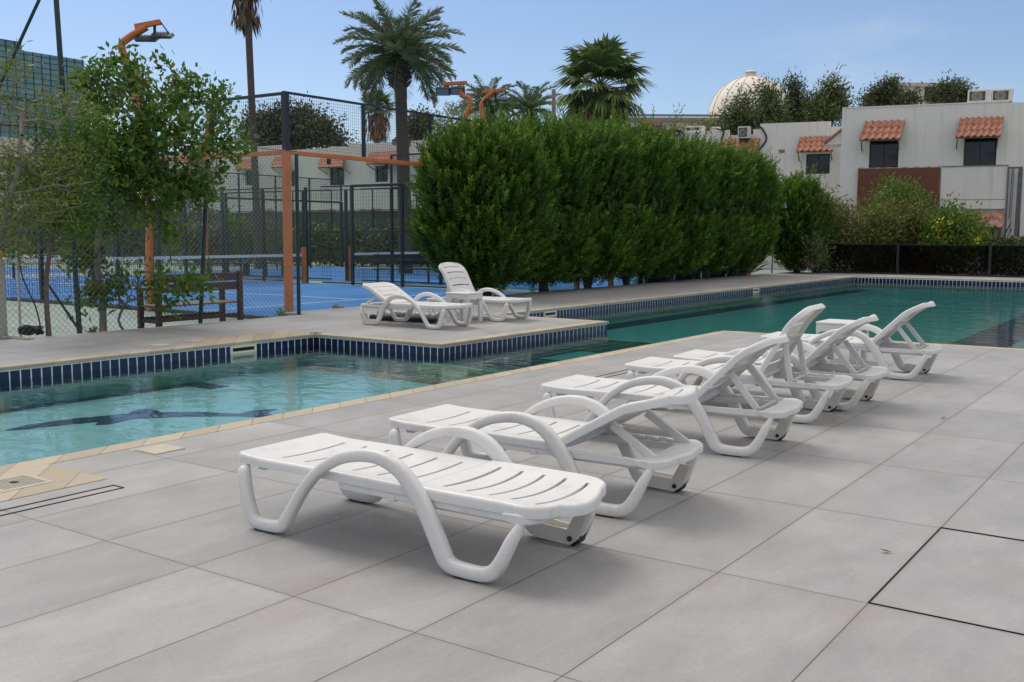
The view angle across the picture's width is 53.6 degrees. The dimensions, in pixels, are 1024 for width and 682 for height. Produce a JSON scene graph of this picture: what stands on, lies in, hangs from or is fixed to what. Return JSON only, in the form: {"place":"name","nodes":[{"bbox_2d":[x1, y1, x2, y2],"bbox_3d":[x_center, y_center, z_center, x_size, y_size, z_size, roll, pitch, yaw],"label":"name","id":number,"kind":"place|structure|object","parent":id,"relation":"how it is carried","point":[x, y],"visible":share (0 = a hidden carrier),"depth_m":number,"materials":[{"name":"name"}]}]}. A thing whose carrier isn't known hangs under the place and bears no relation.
{"place":"outdoors","nodes":[
{"label":"outdoors","id":0,"kind":"place"},
{"bbox_2d":[0,464,106,501],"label":"beige paving","id":1,"kind":"structure","parent":0,"point":[62,478],"depth_m":5.65,"materials":[{"name":"stone"}]},
{"bbox_2d":[0,474,54,492],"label":"drain cover","id":2,"kind":"object","parent":1,"relation":"on","point":[15,482],"visible":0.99,"depth_m":5.55,"materials":[{"name":"plastic"}]},
{"bbox_2d":[5,267,102,274],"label":"blue court","id":3,"kind":"object","parent":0,"point":[27,271],"depth_m":41.42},
{"bbox_2d":[0,368,434,465],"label":"pool floor","id":4,"kind":"structure","parent":0,"point":[260,391],"depth_m":10.54,"materials":[{"name":"tile"}]},
{"bbox_2d":[0,385,185,412],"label":"lane marking","id":5,"kind":"object","parent":4,"relation":"on","point":[84,399],"visible":0.6,"depth_m":11.02,"materials":[{"name":"blue tile"}]},
{"bbox_2d":[4,408,276,430],"bbox_3d":[-3.590,0.739,10.035,2.483,0.005,0.850,-2,6,-18],"label":"pool floor mosaic","id":6,"kind":"object","parent":4,"relation":"on","point":[135,414],"visible":0.96,"depth_m":9.97,"materials":[{"name":"blue tile"}]},
{"bbox_2d":[178,382,229,388],"bbox_3d":[-3.866,0.512,12.173,1.100,0.005,0.280,4,7,35],"label":"lane marking","id":7,"kind":"object","parent":4,"relation":"on","point":[204,385],"visible":0.64,"depth_m":12.01,"materials":[{"name":"blue tile"}]},
{"bbox_2d":[5,275,528,316],"bbox_3d":[-9.372,-1.379,28.082,20.000,0.100,10.000,4,7,35],"label":"blue court","id":8,"kind":"object","parent":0,"point":[314,292],"visible":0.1,"depth_m":25.70,"materials":[{"name":"blue"}]},
{"bbox_2d":[0,247,306,295],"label":"court net","id":9,"kind":"object","parent":8,"relation":"on","point":[303,267],"visible":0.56,"depth_m":28.65,"materials":[{"name":"fabric"}]},
{"bbox_2d":[14,280,443,310],"bbox_3d":[-9.372,-1.431,28.076,14.000,0.004,10.000,4,7,35],"label":"court line","id":10,"kind":"object","parent":8,"relation":"on","point":[283,295],"visible":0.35,"depth_m":24.44,"materials":[{"name":"white paint"}]},
{"bbox_2d":[1,91,579,311],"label":"court enclosure","id":11,"kind":"object","parent":8,"relation":"on","point":[284,114],"visible":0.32,"depth_m":20.79,"materials":[{"name":"orange paint"}]},
{"bbox_2d":[3,253,809,337],"bbox_3d":[-20.165,-3.581,49.033,63.920,0.188,100.000,4,7,35],"label":"court surround","id":12,"kind":"object","parent":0,"point":[31,311],"depth_m":19.96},
{"bbox_2d":[0,260,33,339],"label":"boundary post","id":13,"kind":"object","parent":12,"relation":"on","point":[3,312],"visible":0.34,"depth_m":13.33,"materials":[{"name":"metal"}]},
{"bbox_2d":[16,251,21,336],"bbox_3d":[-7.049,-0.637,14.475,0.046,1.300,0.036,4,7,35],"label":"thin pole","id":14,"kind":"object","parent":12,"relation":"on","point":[18,293],"visible":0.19,"depth_m":14.46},
{"bbox_2d":[0,0,40,87],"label":"leaning pole","id":15,"kind":"object","parent":12,"relation":"on","point":[36,5],"depth_m":14.25,"materials":[{"name":"black metal"}]},
{"bbox_2d":[0,39,117,268],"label":"twiggy shrub","id":16,"kind":"object","parent":12,"relation":"on","point":[22,159],"visible":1,"depth_m":12.77,"materials":[{"name":"green plant"}]},
{"bbox_2d":[0,85,124,335],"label":"dry shrub","id":17,"kind":"object","parent":12,"relation":"on","point":[54,229],"visible":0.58,"depth_m":13.42,"materials":[{"name":"green plant"}]},
{"bbox_2d":[49,0,81,333],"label":"tall fence post","id":18,"kind":"object","parent":12,"relation":"on","point":[62,82],"visible":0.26,"depth_m":14.12,"materials":[{"name":"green metal"}]},
{"bbox_2d":[0,145,230,263],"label":"tall hedge","id":19,"kind":"object","parent":12,"relation":"on","point":[137,245],"visible":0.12,"depth_m":51.87,"materials":[{"name":"green plant"}]},
{"bbox_2d":[6,297,271,318],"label":"court kerb","id":20,"kind":"structure","parent":12,"relation":"on","point":[132,307],"depth_m":20.83,"materials":[{"name":"concrete"}]},
{"bbox_2d":[63,254,224,329],"bbox_3d":[-5.381,-0.673,14.637,2.312,1.212,1.062,1,6,11],"label":"sapling","id":21,"kind":"object","parent":12,"relation":"on","point":[187,282],"visible":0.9,"depth_m":14.58,"materials":[{"name":"green plant"}]},
{"bbox_2d":[118,19,174,310],"bbox_3d":[-7.372,-3.569,20.643,0.972,5.834,0.873,4,7,35],"label":"floodlight pole","id":22,"kind":"object","parent":12,"relation":"on","point":[138,31],"visible":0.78,"depth_m":20.34,"materials":[{"name":"metal"}]},
{"bbox_2d":[0,124,300,338],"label":"chain link fence","id":23,"kind":"object","parent":12,"relation":"on","point":[204,239],"visible":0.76,"depth_m":15.44,"materials":[{"name":"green metal"}]},
{"bbox_2d":[46,38,261,331],"bbox_3d":[-5.351,-2.200,14.608,3.216,4.248,2.092,1,6,6],"label":"leafy tree","id":24,"kind":"object","parent":12,"relation":"on","point":[136,139],"visible":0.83,"depth_m":14.49,"materials":[{"name":"green plant"}]},
{"bbox_2d":[135,270,243,327],"bbox_3d":[-5.053,-0.614,15.954,0.535,0.960,1.637,4,7,35],"label":"park bench","id":25,"kind":"object","parent":12,"relation":"on","point":[166,318],"visible":0.53,"depth_m":16.03,"materials":[{"name":"brown wood"}]},
{"bbox_2d":[0,189,432,264],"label":"windscreen fence","id":26,"kind":"object","parent":12,"relation":"on","point":[319,215],"visible":0.12,"depth_m":55.77,"materials":[{"name":"fabric"}]},
{"bbox_2d":[231,0,271,268],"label":"fan palm","id":27,"kind":"object","parent":12,"relation":"on","point":[247,23],"visible":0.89,"depth_m":44.97,"materials":[{"name":"brown plant"}]},
{"bbox_2d":[160,140,427,212],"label":"villa row","id":28,"kind":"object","parent":12,"relation":"on","point":[346,172],"visible":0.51,"depth_m":67.99,"materials":[{"name":"beige paint"}]},
{"bbox_2d":[331,167,343,184],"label":"window","id":29,"kind":"structure","parent":28,"relation":"in","point":[336,173],"depth_m":67.80,"materials":[{"name":"black glass"}]},
{"bbox_2d":[376,166,387,181],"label":"window","id":30,"kind":"structure","parent":28,"relation":"in","point":[381,173],"depth_m":65.55,"materials":[{"name":"black glass"}]},
{"bbox_2d":[232,91,359,149],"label":"dark tree","id":31,"kind":"object","parent":12,"relation":"on","point":[267,135],"visible":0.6,"depth_m":84.00,"materials":[{"name":"green plant"}]},
{"bbox_2d":[165,215,434,266],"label":"court hedge","id":32,"kind":"object","parent":12,"relation":"on","point":[366,236],"visible":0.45,"depth_m":48.85,"materials":[{"name":"green plant"}]},
{"bbox_2d":[357,89,394,142],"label":"fan palm","id":33,"kind":"object","parent":12,"relation":"on","point":[384,101],"visible":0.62,"depth_m":71.56,"materials":[{"name":"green plant"}]},
{"bbox_2d":[332,0,465,273],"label":"date palm","id":34,"kind":"object","parent":12,"relation":"on","point":[400,56],"visible":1,"depth_m":39.55,"materials":[{"name":"green plant"}]},
{"bbox_2d":[408,103,438,140],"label":"dark tree","id":35,"kind":"object","parent":12,"relation":"on","point":[411,129],"visible":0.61,"depth_m":78.97,"materials":[{"name":"green plant"}]},
{"bbox_2d":[435,81,472,118],"bbox_3d":[-1.685,-4.498,29.255,1.055,5.919,0.562,2,6,20],"label":"floodlight pole","id":36,"kind":"object","parent":12,"relation":"on","point":[459,89],"visible":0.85,"depth_m":28.95,"materials":[{"name":"metal"}]},
{"bbox_2d":[432,95,479,134],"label":"bare tree","id":37,"kind":"object","parent":12,"relation":"on","point":[451,112],"visible":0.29,"depth_m":74.48,"materials":[{"name":"grey plant"}]},
{"bbox_2d":[405,97,566,295],"bbox_3d":[-0.620,-2.983,22.106,3.229,4.560,3.916,4,7,35],"label":"hedge tree","id":38,"kind":"object","parent":12,"relation":"on","point":[483,218],"visible":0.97,"depth_m":21.11,"materials":[{"name":"green plant"}]},
{"bbox_2d":[453,74,523,122],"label":"date palm","id":39,"kind":"object","parent":12,"relation":"on","point":[477,91],"visible":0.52,"depth_m":57.50,"materials":[{"name":"green plant"}]},
{"bbox_2d":[493,80,562,123],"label":"date palm","id":40,"kind":"object","parent":12,"relation":"on","point":[531,103],"visible":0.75,"depth_m":57.56,"materials":[{"name":"green plant"}]},
{"bbox_2d":[478,93,615,292],"bbox_3d":[0.789,-3.329,24.211,2.938,4.816,4.281,4,7,35],"label":"hedge tree","id":41,"kind":"object","parent":12,"relation":"on","point":[572,254],"visible":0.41,"depth_m":23.50,"materials":[{"name":"green plant"}]},
{"bbox_2d":[534,101,661,287],"bbox_3d":[1.903,-3.602,25.767,2.926,5.068,4.242,4,7,35],"label":"hedge tree","id":42,"kind":"object","parent":12,"relation":"on","point":[623,166],"visible":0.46,"depth_m":25.17,"materials":[{"name":"green plant"}]},
{"bbox_2d":[548,32,657,125],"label":"fan palm","id":43,"kind":"object","parent":12,"relation":"on","point":[603,59],"visible":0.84,"depth_m":43.03,"materials":[{"name":"green plant"}]},
{"bbox_2d":[579,99,687,284],"bbox_3d":[3.181,-3.938,27.755,3.056,5.337,4.411,4,7,35],"label":"hedge tree","id":44,"kind":"object","parent":12,"relation":"on","point":[659,186],"visible":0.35,"depth_m":27.16,"materials":[{"name":"green plant"}]},
{"bbox_2d":[640,125,728,281],"bbox_3d":[4.703,-3.940,29.765,3.014,4.922,4.395,4,7,35],"label":"hedge tree","id":45,"kind":"object","parent":12,"relation":"on","point":[695,247],"visible":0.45,"depth_m":28.93,"materials":[{"name":"green plant"}]},
{"bbox_2d":[661,105,718,136],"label":"scrub tree","id":46,"kind":"object","parent":12,"relation":"on","point":[703,121],"visible":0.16,"depth_m":65.44,"materials":[{"name":"green plant"}]},
{"bbox_2d":[677,127,759,278],"bbox_3d":[6.223,-4.231,31.920,3.248,5.045,4.616,4,7,35],"label":"hedge tree","id":47,"kind":"object","parent":12,"relation":"on","point":[735,183],"visible":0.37,"depth_m":31.16,"materials":[{"name":"green plant"}]},
{"bbox_2d":[702,83,760,134],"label":"eucalyptus","id":48,"kind":"object","parent":12,"relation":"on","point":[733,122],"visible":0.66,"depth_m":61.17,"materials":[{"name":"green plant"}]},
{"bbox_2d":[721,137,785,275],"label":"hedge tree","id":49,"kind":"object","parent":12,"relation":"on","point":[766,195],"visible":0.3,"depth_m":33.33,"materials":[{"name":"green plant"}]},
{"bbox_2d":[672,121,841,268],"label":"villa wing","id":50,"kind":"structure","parent":12,"relation":"on","point":[793,145],"depth_m":47.33,"materials":[{"name":"paint"}]},
{"bbox_2d":[685,126,704,131],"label":"ac unit","id":51,"kind":"object","parent":50,"relation":"on","point":[693,128],"visible":0.89,"depth_m":50.64,"materials":[{"name":"white metal"}]},
{"bbox_2d":[738,126,750,139],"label":"ac unit","id":52,"kind":"object","parent":50,"relation":"on","point":[747,132],"visible":0.93,"depth_m":47.74,"materials":[{"name":"white metal"}]},
{"bbox_2d":[806,154,829,173],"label":"window","id":53,"kind":"structure","parent":50,"relation":"in","point":[823,164],"depth_m":47.16,"materials":[{"name":"black glass"}]},
{"bbox_2d":[740,73,797,134],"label":"eucalyptus","id":54,"kind":"object","parent":12,"relation":"on","point":[770,108],"visible":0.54,"depth_m":59.35,"materials":[{"name":"green plant"}]},
{"bbox_2d":[777,67,813,122],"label":"eucalyptus","id":55,"kind":"object","parent":12,"relation":"on","point":[795,88],"visible":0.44,"depth_m":61.26,"materials":[{"name":"green plant"}]},
{"bbox_2d":[770,161,836,272],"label":"hedge tree","id":56,"kind":"object","parent":12,"relation":"on","point":[807,209],"visible":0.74,"depth_m":36.28,"materials":[{"name":"green plant"}]},
{"bbox_2d":[794,63,858,126],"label":"eucalyptus","id":57,"kind":"object","parent":12,"relation":"on","point":[830,101],"visible":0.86,"depth_m":59.21,"materials":[{"name":"green plant"}]},
{"bbox_2d":[852,71,926,106],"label":"eucalyptus","id":58,"kind":"object","parent":12,"relation":"on","point":[887,91],"visible":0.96,"depth_m":61.42,"materials":[{"name":"green plant"}]},
{"bbox_2d":[823,101,1023,274],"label":"villa","id":59,"kind":"object","parent":12,"relation":"on","point":[969,152],"visible":0.62,"depth_m":41.07,"materials":[{"name":"white paint"}]},
{"bbox_2d":[869,140,898,167],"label":"window","id":60,"kind":"structure","parent":59,"relation":"in","point":[882,154],"depth_m":42.15,"materials":[{"name":"black glass"}]},
{"bbox_2d":[967,89,990,101],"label":"ac unit","id":61,"kind":"object","parent":59,"relation":"on","point":[983,95],"visible":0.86,"depth_m":42.23,"materials":[{"name":"white metal"}]},
{"bbox_2d":[963,138,996,165],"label":"window","id":62,"kind":"structure","parent":59,"relation":"in","point":[977,151],"depth_m":40.77,"materials":[{"name":"black glass"}]},
{"bbox_2d":[991,89,1013,101],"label":"ac unit","id":63,"kind":"object","parent":59,"relation":"on","point":[1002,94],"visible":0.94,"depth_m":41.91,"materials":[{"name":"white metal"}]},
{"bbox_2d":[920,68,979,103],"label":"eucalyptus","id":64,"kind":"object","parent":12,"relation":"on","point":[954,91],"visible":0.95,"depth_m":61.31,"materials":[{"name":"green plant"}]},
{"bbox_2d":[154,267,674,290],"bbox_3d":[-3.385,-2.376,37.754,20.700,0.100,10.000,4,7,35],"label":"blue court","id":65,"kind":"object","parent":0,"point":[333,272],"visible":0.29,"depth_m":35.82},
{"bbox_2d":[204,115,225,269],"bbox_3d":[-11.727,-5.869,40.076,0.877,6.290,0.706,0,6,-2],"label":"floodlight pole","id":66,"kind":"object","parent":65,"relation":"on","point":[207,209],"visible":0.07,"depth_m":39.96,"materials":[{"name":"metal"}]},
{"bbox_2d":[348,248,438,280],"bbox_3d":[-2.621,-2.975,37.647,0.100,1.120,9.900,4,7,35],"label":"court net","id":67,"kind":"object","parent":65,"relation":"on","point":[388,274],"visible":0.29,"depth_m":34.87,"materials":[{"name":"fabric"}]},
{"bbox_2d":[372,254,432,281],"bbox_3d":[-3.442,-2.287,32.007,1.900,0.930,0.460,0,6,-5],"label":"court bench","id":68,"kind":"object","parent":65,"relation":"on","point":[395,262],"visible":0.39,"depth_m":32.09,"materials":[{"name":"black paint"}]},
{"bbox_2d":[155,153,750,287],"bbox_3d":[-2.615,-4.437,37.492,20.120,4.060,10.120,4,7,35],"label":"court enclosure","id":69,"kind":"object","parent":65,"relation":"on","point":[687,276],"visible":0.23,"depth_m":34.44,"materials":[{"name":"paint"}]},
{"bbox_2d":[479,88,506,124],"bbox_3d":[-0.577,-4.748,31.249,0.898,6.006,0.529,-2,7,-24],"label":"floodlight pole","id":70,"kind":"object","parent":65,"relation":"on","point":[486,98],"visible":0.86,"depth_m":30.95,"materials":[{"name":"metal"}]},
{"bbox_2d":[552,89,555,120],"bbox_3d":[1.602,-5.893,38.081,0.180,7.082,0.742,-1,6,-8],"label":"metal pole","id":71,"kind":"object","parent":65,"relation":"on","point":[553,98],"visible":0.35,"depth_m":37.95,"materials":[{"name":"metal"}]},
{"bbox_2d":[0,332,1023,681],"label":"pool deck","id":72,"kind":"structure","parent":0,"point":[770,560],"depth_m":4.24,"materials":[{"name":"tile"}]},
{"bbox_2d":[0,485,123,515],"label":"slot drain","id":73,"kind":"object","parent":72,"relation":"on","point":[121,487],"visible":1,"depth_m":5.20,"materials":[{"name":"metal"}]},
{"bbox_2d":[134,444,184,454],"bbox_3d":[-2.233,0.694,6.425,0.220,0.024,0.220,4,7,35],"label":"skimmer lid","id":74,"kind":"object","parent":72,"relation":"on","point":[159,449],"visible":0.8,"depth_m":6.40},
{"bbox_2d":[237,425,605,582],"bbox_3d":[-0.420,0.657,4.568,1.774,0.463,0.705,4,7,34],"label":"sun lounger","id":75,"kind":"object","parent":72,"relation":"on","point":[536,501],"visible":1,"depth_m":4.38,"materials":[{"name":"white plastic"}]},
{"bbox_2d":[389,385,702,517],"bbox_3d":[0.166,0.495,5.490,1.726,0.597,0.705,4,7,32],"label":"sun lounger","id":76,"kind":"object","parent":72,"relation":"on","point":[530,431],"visible":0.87,"depth_m":5.27,"materials":[{"name":"white plastic"}]},
{"bbox_2d":[541,333,802,456],"bbox_3d":[1.068,0.290,6.822,1.726,0.732,0.705,4,7,30],"label":"sun lounger","id":77,"kind":"object","parent":72,"relation":"on","point":[715,386],"visible":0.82,"depth_m":6.64,"materials":[{"name":"white plastic"}]},
{"bbox_2d":[625,303,852,422],"bbox_3d":[1.771,0.112,7.941,1.726,0.857,0.705,4,7,30],"label":"sun lounger","id":78,"kind":"object","parent":72,"relation":"on","point":[776,363],"visible":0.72,"depth_m":7.79,"materials":[{"name":"white plastic"}]},
{"bbox_2d":[673,314,888,410],"bbox_3d":[2.244,0.118,8.493,1.726,0.732,0.705,4,7,31],"label":"sun lounger","id":79,"kind":"object","parent":72,"relation":"on","point":[816,358],"visible":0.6,"depth_m":8.23,"materials":[{"name":"white plastic"}]},
{"bbox_2d":[815,319,869,364],"bbox_3d":[3.597,0.003,11.031,0.450,0.440,0.450,4,7,35],"label":"side table","id":80,"kind":"object","parent":72,"relation":"on","point":[827,325],"visible":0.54,"depth_m":10.93,"materials":[{"name":"white plastic"}]},
{"bbox_2d":[761,301,943,379],"bbox_3d":[3.418,-0.057,10.202,1.726,0.732,0.705,4,7,33],"label":"sun lounger","id":81,"kind":"object","parent":72,"relation":"on","point":[860,340],"visible":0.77,"depth_m":9.88,"materials":[{"name":"white plastic"}]},
{"bbox_2d":[868,527,1023,634],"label":"open deck joint","id":82,"kind":"object","parent":72,"relation":"on","point":[893,576],"visible":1,"depth_m":3.88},
{"bbox_2d":[0,277,1023,409],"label":"pool wall","id":83,"kind":"structure","parent":0,"point":[27,390],"depth_m":12.75,"materials":[{"name":"blue tile"}]},
{"bbox_2d":[230,343,256,363],"bbox_3d":[-3.409,0.155,12.857,0.014,0.235,0.420,4,7,35],"label":"pool skimmer","id":84,"kind":"object","parent":83,"relation":"attached to","point":[243,348],"visible":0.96,"depth_m":12.85,"materials":[{"name":"beige plastic"}]},
{"bbox_2d":[0,276,1023,472],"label":"pool coping","id":85,"kind":"object","parent":83,"relation":"on","point":[107,449],"visible":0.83,"depth_m":11.39,"materials":[{"name":"stone"}]},
{"bbox_2d":[0,272,1023,364],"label":"deck","id":86,"kind":"structure","parent":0,"point":[346,320],"depth_m":15.18,"materials":[{"name":"concrete"}]},
{"bbox_2d":[17,252,43,335],"bbox_3d":[-6.401,-0.625,13.426,0.318,1.099,0.335,-2,7,-23],"label":"cable coil","id":87,"kind":"object","parent":86,"relation":"on","point":[33,329],"visible":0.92,"depth_m":13.37,"materials":[{"name":"black rubber"}]},
{"bbox_2d":[181,330,311,342],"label":"beige paving","id":88,"kind":"structure","parent":86,"relation":"on","point":[243,336],"depth_m":13.43,"materials":[{"name":"stone"}]},
{"bbox_2d":[369,310,440,322],"bbox_3d":[-1.672,-0.395,15.865,1.281,0.172,0.287,4,7,29],"label":"sheet bundle","id":89,"kind":"object","parent":86,"relation":"on","point":[431,317],"visible":0.66,"depth_m":15.71,"materials":[{"name":"grey plastic"}]},
{"bbox_2d":[360,282,472,329],"bbox_3d":[-1.456,-0.543,15.144,1.795,0.620,0.733,4,7,35],"label":"sun lounger","id":90,"kind":"object","parent":86,"relation":"on","point":[395,297],"visible":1,"depth_m":15.15,"materials":[{"name":"white plastic"}]},
{"bbox_2d":[446,291,482,321],"bbox_3d":[-0.746,-0.535,15.858,0.420,0.460,0.420,4,7,35],"label":"side table","id":91,"kind":"object","parent":86,"relation":"on","point":[463,296],"visible":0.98,"depth_m":15.77,"materials":[{"name":"white plastic"}]},
{"bbox_2d":[427,262,531,321],"bbox_3d":[-0.561,-0.820,16.474,1.795,0.899,0.733,4,7,35],"label":"sun lounger","id":92,"kind":"object","parent":86,"relation":"on","point":[458,274],"visible":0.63,"depth_m":16.51,"materials":[{"name":"white plastic"}]},
{"bbox_2d":[811,244,1023,277],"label":"pool fence","id":93,"kind":"object","parent":86,"relation":"on","point":[945,260],"visible":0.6,"depth_m":35.18,"materials":[{"name":"black"}]},
{"bbox_2d":[0,0,1023,383],"label":"sky","id":94,"kind":"structure","parent":0,"point":[693,48],"materials":[{"name":"blue"}]},
{"bbox_2d":[2,281,1023,406],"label":"pool water","id":95,"kind":"structure","parent":0,"point":[974,308],"depth_m":19.14,"materials":[{"name":"teal liquid"}]},
{"bbox_2d":[430,339,647,370],"bbox_3d":[0.896,0.259,13.355,2.220,0.140,3.740,4,7,35],"label":"pool ledge","id":96,"kind":"object","parent":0,"point":[494,363],"depth_m":12.97,"materials":[{"name":"tile"}]},
{"bbox_2d":[418,338,650,379],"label":"pool ledge trim","id":97,"kind":"structure","parent":96,"relation":"on","point":[456,372],"depth_m":12.08,"materials":[{"name":"green tile"}]},
{"bbox_2d":[539,352,598,360],"bbox_3d":[0.920,0.213,13.138,0.700,0.017,1.000,4,7,35],"label":"pool ledge panel","id":98,"kind":"object","parent":96,"relation":"on","point":[564,358],"visible":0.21,"depth_m":13.15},
{"bbox_2d":[607,291,1022,346],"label":"pool floor","id":99,"kind":"structure","parent":0,"point":[655,340],"depth_m":17.97,"materials":[{"name":"tile"}]},
{"label":"ground","id":100,"kind":"structure","parent":0,"visible":0},
{"bbox_2d":[0,39,128,213],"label":"office building","id":101,"kind":"structure","parent":100,"relation":"on","point":[49,62],"depth_m":212.13,"materials":[{"name":"teal glass"}]},
{"bbox_2d":[571,70,786,135],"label":"domed hall","id":102,"kind":"structure","parent":100,"relation":"on","point":[746,78],"depth_m":144.36,"materials":[{"name":"concrete"}]},
{"bbox_2d":[782,228,839,273],"bbox_3d":[11.012,-3.095,36.539,1.992,2.107,2.652,4,7,35],"label":"flowering bush","id":103,"kind":"object","parent":100,"relation":"on","point":[820,261],"visible":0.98,"depth_m":36.02,"materials":[{"name":"green plant"}]},
{"bbox_2d":[824,184,874,243],"bbox_3d":[12.222,-4.083,38.426,3.315,3.691,3.508,4,7,35],"label":"bush","id":104,"kind":"object","parent":100,"relation":"on","point":[842,218],"visible":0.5,"depth_m":37.71,"materials":[{"name":"green plant"}]},
{"bbox_2d":[844,181,945,258],"bbox_3d":[14.262,-4.185,38.623,4.633,3.866,3.508,-3,7,-27],"label":"bush","id":105,"kind":"object","parent":100,"relation":"on","point":[898,227],"visible":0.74,"depth_m":37.83,"materials":[{"name":"green plant"}]},
{"bbox_2d":[857,171,942,216],"bbox_3d":[15.343,-4.540,40.124,2.947,4.262,4.311,4,7,35],"label":"bush","id":106,"kind":"object","parent":100,"relation":"on","point":[894,189],"visible":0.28,"depth_m":39.29,"materials":[{"name":"green plant"}]},
{"bbox_2d":[898,83,949,103],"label":"apartment block","id":107,"kind":"structure","parent":100,"relation":"on","point":[922,86],"depth_m":108.36,"materials":[{"name":"paint"}]},
{"bbox_2d":[840,235,1023,275],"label":"garden hedge","id":108,"kind":"object","parent":100,"relation":"on","point":[1012,238],"visible":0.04,"depth_m":37.27,"materials":[{"name":"green plant"}]},
{"bbox_2d":[910,191,1005,274],"bbox_3d":[16.442,-3.835,37.553,3.048,3.409,4.106,4,7,35],"label":"flowering bush","id":109,"kind":"object","parent":100,"relation":"on","point":[957,227],"visible":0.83,"depth_m":36.66,"materials":[{"name":"green plant"}]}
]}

